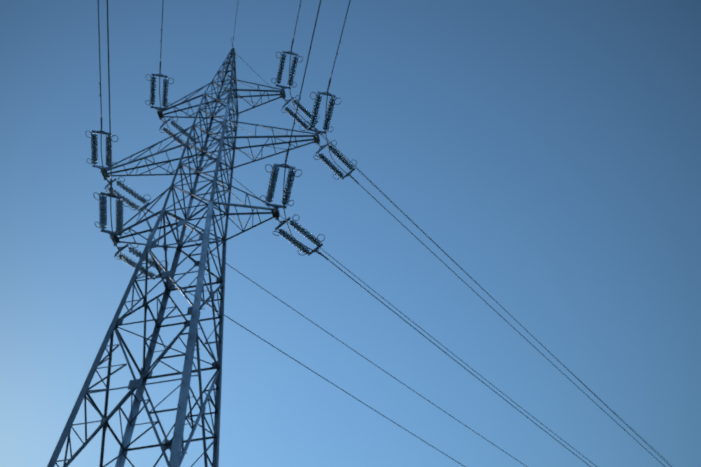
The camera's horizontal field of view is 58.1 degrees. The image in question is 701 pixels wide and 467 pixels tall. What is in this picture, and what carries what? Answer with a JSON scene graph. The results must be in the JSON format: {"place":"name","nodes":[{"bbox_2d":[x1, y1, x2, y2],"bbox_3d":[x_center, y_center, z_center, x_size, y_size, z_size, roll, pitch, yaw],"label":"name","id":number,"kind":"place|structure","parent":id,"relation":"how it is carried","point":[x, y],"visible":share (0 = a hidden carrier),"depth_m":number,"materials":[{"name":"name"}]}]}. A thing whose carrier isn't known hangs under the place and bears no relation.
{"place":"outdoors","nodes":[
{"label":"outdoors","id":0,"kind":"place"},
{"bbox_2d":[0,0,700,466],"label":"sky","id":1,"kind":"structure","parent":0,"point":[550,149],"materials":[{"name":"blue"}]},
{"bbox_3d":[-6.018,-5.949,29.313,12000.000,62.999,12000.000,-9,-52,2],"label":"ground","id":2,"kind":"structure","parent":0,"visible":0},
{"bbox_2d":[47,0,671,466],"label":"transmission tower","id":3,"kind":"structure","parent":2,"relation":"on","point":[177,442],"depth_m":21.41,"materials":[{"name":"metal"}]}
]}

